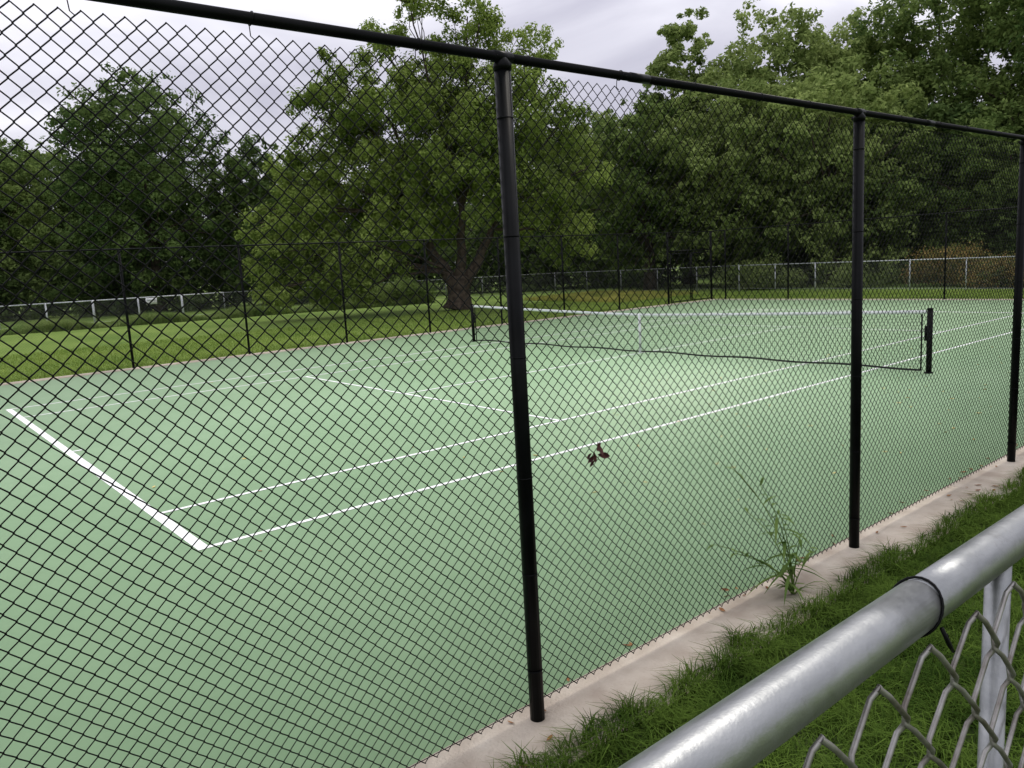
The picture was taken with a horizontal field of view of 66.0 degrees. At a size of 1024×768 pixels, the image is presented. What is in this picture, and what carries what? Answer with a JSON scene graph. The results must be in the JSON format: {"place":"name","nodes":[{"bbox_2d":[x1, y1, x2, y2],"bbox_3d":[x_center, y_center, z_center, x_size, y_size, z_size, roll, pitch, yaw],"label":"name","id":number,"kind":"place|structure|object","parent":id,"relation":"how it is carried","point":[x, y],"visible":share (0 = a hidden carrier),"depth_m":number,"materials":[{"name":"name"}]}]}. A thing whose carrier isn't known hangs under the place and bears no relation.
{"place":"outdoors","nodes":[
{"label":"outdoors","id":0,"kind":"place"},
{"bbox_2d":[0,293,434,335],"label":"meadow grass","id":1,"kind":"structure","parent":0,"point":[67,326],"depth_m":43.58,"materials":[{"name":"green plant"}]},
{"bbox_2d":[0,293,748,382],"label":"lawn grass","id":2,"kind":"structure","parent":0,"point":[293,337],"depth_m":27.73,"materials":[{"name":"green plant"}]},
{"bbox_2d":[0,0,1021,258],"label":"sky","id":3,"kind":"structure","parent":0,"point":[618,35],"materials":[{"name":"white"}]},
{"bbox_2d":[0,251,1023,767],"bbox_3d":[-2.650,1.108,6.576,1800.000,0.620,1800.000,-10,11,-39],"label":"ground","id":4,"kind":"structure","parent":0,"point":[168,329],"depth_m":35.05,"materials":[{"name":"green plant"}]},
{"bbox_2d":[0,137,77,318],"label":"maple tree","id":5,"kind":"object","parent":4,"relation":"on","point":[17,232],"visible":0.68,"depth_m":59.87,"materials":[{"name":"green plant"}]},
{"bbox_2d":[0,139,102,313],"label":"maple tree","id":6,"kind":"object","parent":4,"relation":"on","point":[50,177],"visible":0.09,"depth_m":65.60,"materials":[{"name":"green plant"}]},
{"bbox_2d":[31,62,249,311],"bbox_3d":[-26.579,-14.037,57.535,14.001,17.550,13.438,-8,10,-31],"label":"oak tree","id":7,"kind":"object","parent":4,"relation":"on","point":[84,115],"visible":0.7,"depth_m":54.92,"materials":[{"name":"green plant"}]},
{"bbox_2d":[196,132,321,304],"bbox_3d":[-19.181,-12.667,60.529,9.376,13.130,9.563,-3,9,1],"label":"maple tree","id":8,"kind":"object","parent":4,"relation":"on","point":[240,173],"visible":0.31,"depth_m":58.20,"materials":[{"name":"green plant"}]},
{"bbox_2d":[245,164,366,269],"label":"maple tree","id":9,"kind":"object","parent":4,"relation":"on","point":[343,227],"visible":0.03,"depth_m":62.13,"materials":[{"name":"green plant"}]},
{"bbox_2d":[0,299,714,385],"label":"concrete curb","id":10,"kind":"structure","parent":4,"relation":"on","point":[83,374],"depth_m":23.31,"materials":[{"name":"grey concrete"}]},
{"bbox_2d":[0,231,712,380],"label":"chain link fence","id":11,"kind":"object","parent":10,"relation":"on","point":[243,290],"visible":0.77,"depth_m":24.37,"materials":[{"name":"black metal"}]},
{"bbox_2d":[667,231,711,303],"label":"chain link gate","id":12,"kind":"structure","parent":11,"relation":"attached to","point":[690,276],"depth_m":35.48,"materials":[{"name":"black metal"}]},
{"bbox_2d":[333,275,438,305],"bbox_3d":[-7.874,-6.077,49.181,6.607,2.265,3.762,-6,9,-16],"label":"shrub","id":13,"kind":"object","parent":4,"relation":"on","point":[394,292],"visible":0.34,"depth_m":48.91,"materials":[{"name":"green plant"}]},
{"bbox_2d":[351,137,491,291],"bbox_3d":[-7.840,-13.958,65.806,12.500,12.815,12.562,5,12,42],"label":"maple tree","id":14,"kind":"object","parent":4,"relation":"on","point":[467,207],"visible":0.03,"depth_m":64.22,"materials":[{"name":"green plant"}]},
{"bbox_2d":[233,0,614,316],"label":"oak tree","id":15,"kind":"object","parent":4,"relation":"on","point":[488,19],"visible":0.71,"depth_m":37.64,"materials":[{"name":"green plant"}]},
{"bbox_2d":[4,158,931,312],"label":"distant tree mass","id":16,"kind":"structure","parent":4,"relation":"on","point":[250,297],"depth_m":72.20,"materials":[{"name":"green plant"}]},
{"bbox_2d":[0,256,1013,329],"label":"park fence","id":17,"kind":"object","parent":4,"relation":"on","point":[182,304],"visible":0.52,"depth_m":45.03,"materials":[{"name":"metal"}]},
{"bbox_2d":[145,298,156,305],"bbox_3d":[-21.355,-4.884,46.678,0.600,0.500,0.058,-7,9,-22],"label":"notice sign","id":18,"kind":"object","parent":17,"relation":"attached to","point":[153,302],"visible":0.56,"depth_m":46.66,"materials":[{"name":"metal"}]},
{"bbox_2d":[0,161,1017,320],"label":"undergrowth","id":19,"kind":"object","parent":4,"relation":"on","point":[25,278],"visible":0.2,"depth_m":57.07,"materials":[{"name":"green plant"}]},
{"bbox_2d":[0,300,1023,767],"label":"tennis court","id":20,"kind":"object","parent":4,"relation":"on","point":[640,556],"visible":0.62,"depth_m":7.35,"materials":[{"name":"concrete"}]},
{"bbox_2d":[152,309,1009,523],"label":"fallen leaves","id":21,"kind":"object","parent":20,"relation":"on","point":[720,436],"visible":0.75,"depth_m":10.73,"materials":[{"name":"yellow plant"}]},
{"bbox_2d":[470,304,933,373],"bbox_3d":[2.967,-1.240,18.193,0.198,1.155,12.948,-10,11,-39],"label":"tennis net","id":22,"kind":"object","parent":20,"relation":"on","point":[473,316],"visible":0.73,"depth_m":16.10,"materials":[{"name":"black fabric"}]},
{"bbox_2d":[478,128,596,277],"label":"maple tree","id":23,"kind":"object","parent":4,"relation":"on","point":[551,168],"visible":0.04,"depth_m":60.29,"materials":[{"name":"green plant"}]},
{"bbox_2d":[532,110,649,284],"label":"maple tree","id":24,"kind":"object","parent":4,"relation":"on","point":[608,116],"visible":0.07,"depth_m":58.84,"materials":[{"name":"green plant"}]},
{"bbox_2d":[575,84,713,289],"bbox_3d":[8.491,-12.346,49.833,9.104,12.728,9.097,-3,9,1],"label":"maple tree","id":25,"kind":"object","parent":4,"relation":"on","point":[630,176],"visible":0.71,"depth_m":48.52,"materials":[{"name":"green plant"}]},
{"bbox_2d":[639,6,732,283],"bbox_3d":[12.438,-16.341,54.891,7.501,18.612,7.759,-6,9,-15],"label":"locust tree","id":26,"kind":"object","parent":4,"relation":"on","point":[675,34],"visible":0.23,"depth_m":52.77,"materials":[{"name":"green plant"}]},
{"bbox_2d":[409,445,1023,767],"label":"concrete curb","id":27,"kind":"structure","parent":4,"relation":"on","point":[629,672],"depth_m":4.55,"materials":[{"name":"grey concrete"}]},
{"bbox_2d":[0,0,1023,767],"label":"chain link fence","id":28,"kind":"object","parent":27,"relation":"on","point":[504,108],"visible":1,"depth_m":3.53,"materials":[{"name":"black metal"}]},
{"bbox_2d":[587,441,609,466],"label":"dead leaves","id":29,"kind":"object","parent":28,"relation":"attached to","point":[604,455],"visible":1,"depth_m":4.04,"materials":[{"name":"brown plant"}]},
{"bbox_2d":[706,467,833,603],"bbox_3d":[1.650,0.962,5.041,0.834,0.882,0.457,-3,9,4],"label":"tall weed","id":30,"kind":"object","parent":27,"relation":"on","point":[791,587],"visible":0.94,"depth_m":5.07,"materials":[{"name":"green plant"}]},
{"bbox_2d":[650,66,826,285],"bbox_3d":[13.657,-12.208,47.231,10.649,12.682,10.377,3,11,33],"label":"willow tree","id":31,"kind":"object","parent":4,"relation":"on","point":[763,86],"visible":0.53,"depth_m":45.30,"materials":[{"name":"green plant"}]},
{"bbox_2d":[476,466,1023,767],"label":"grass","id":32,"kind":"structure","parent":4,"relation":"on","point":[890,715],"depth_m":3.79,"materials":[{"name":"green plant"}]},
{"bbox_2d":[694,0,866,278],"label":"locust tree","id":33,"kind":"object","parent":4,"relation":"on","point":[782,55],"visible":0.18,"depth_m":48.93,"materials":[{"name":"green plant"}]},
{"bbox_2d":[712,251,906,289],"bbox_3d":[15.367,-6.173,42.178,4.021,2.040,10.282,-10,11,-39],"label":"shrub","id":34,"kind":"object","parent":4,"relation":"on","point":[791,283],"visible":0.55,"depth_m":42.40,"materials":[{"name":"green plant"}]},
{"bbox_2d":[618,505,1023,767],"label":"galvanised fence","id":35,"kind":"object","parent":4,"relation":"on","point":[755,721],"visible":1,"depth_m":0.61,"materials":[{"name":"metal"}]},
{"bbox_2d":[740,50,944,284],"bbox_3d":[17.547,-11.564,42.746,9.799,12.358,9.891,-7,10,-23],"label":"willow tree","id":36,"kind":"object","parent":4,"relation":"on","point":[830,89],"visible":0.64,"depth_m":41.40,"materials":[{"name":"green plant"}]},
{"bbox_2d":[777,0,946,263],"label":"locust tree","id":37,"kind":"object","parent":4,"relation":"on","point":[845,35],"visible":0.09,"depth_m":49.58,"materials":[{"name":"green plant"}]},
{"bbox_2d":[716,299,1022,299],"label":"concrete curb","id":38,"kind":"structure","parent":4,"relation":"on","point":[863,299],"depth_m":31.14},
{"bbox_2d":[711,230,724,297],"bbox_3d":[9.479,-5.489,36.200,0.042,3.092,0.760,-10,11,-39],"label":"chain link fence","id":39,"kind":"object","parent":38,"relation":"on","point":[718,263],"visible":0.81,"depth_m":36.13,"materials":[{"name":"black metal"}]},
{"bbox_2d":[724,207,1023,298],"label":"chain link fence","id":40,"kind":"object","parent":38,"relation":"on","point":[788,249],"visible":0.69,"depth_m":30.61,"materials":[{"name":"black metal"}]},
{"bbox_2d":[847,98,1018,250],"bbox_3d":[23.769,-11.298,45.696,8.857,10.254,8.697,-2,9,11],"label":"maple tree","id":41,"kind":"object","parent":4,"relation":"on","point":[936,111],"visible":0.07,"depth_m":42.96,"materials":[{"name":"green plant"}]},
{"bbox_2d":[848,0,1023,246],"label":"oak tree","id":42,"kind":"object","parent":4,"relation":"on","point":[954,53],"visible":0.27,"depth_m":46.56,"materials":[{"name":"green plant"}]},
{"bbox_2d":[900,237,1023,287],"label":"garden shrubs","id":43,"kind":"object","parent":4,"relation":"on","point":[951,267],"visible":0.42,"depth_m":35.69,"materials":[{"name":"green plant"}]},
{"bbox_2d":[908,101,1023,265],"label":"maple tree","id":44,"kind":"object","parent":4,"relation":"on","point":[991,122],"visible":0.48,"depth_m":40.36,"materials":[{"name":"green plant"}]},
{"bbox_2d":[918,0,1023,173],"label":"oak tree","id":45,"kind":"object","parent":4,"relation":"on","point":[997,90],"visible":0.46,"depth_m":43.29,"materials":[{"name":"green plant"}]},
{"bbox_2d":[523,289,699,302],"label":"goldenrod grass","id":46,"kind":"structure","parent":0,"point":[596,297],"depth_m":42.30,"materials":[{"name":"green plant"}]},
{"bbox_2d":[258,445,1016,766],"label":"fallen leaves","id":47,"kind":"object","parent":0,"point":[630,643],"visible":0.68,"depth_m":5.28,"materials":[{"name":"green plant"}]},
{"bbox_2d":[655,289,1023,298],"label":"lawn grass","id":48,"kind":"structure","parent":0,"point":[791,293],"depth_m":34.11,"materials":[{"name":"green plant"}]}
]}

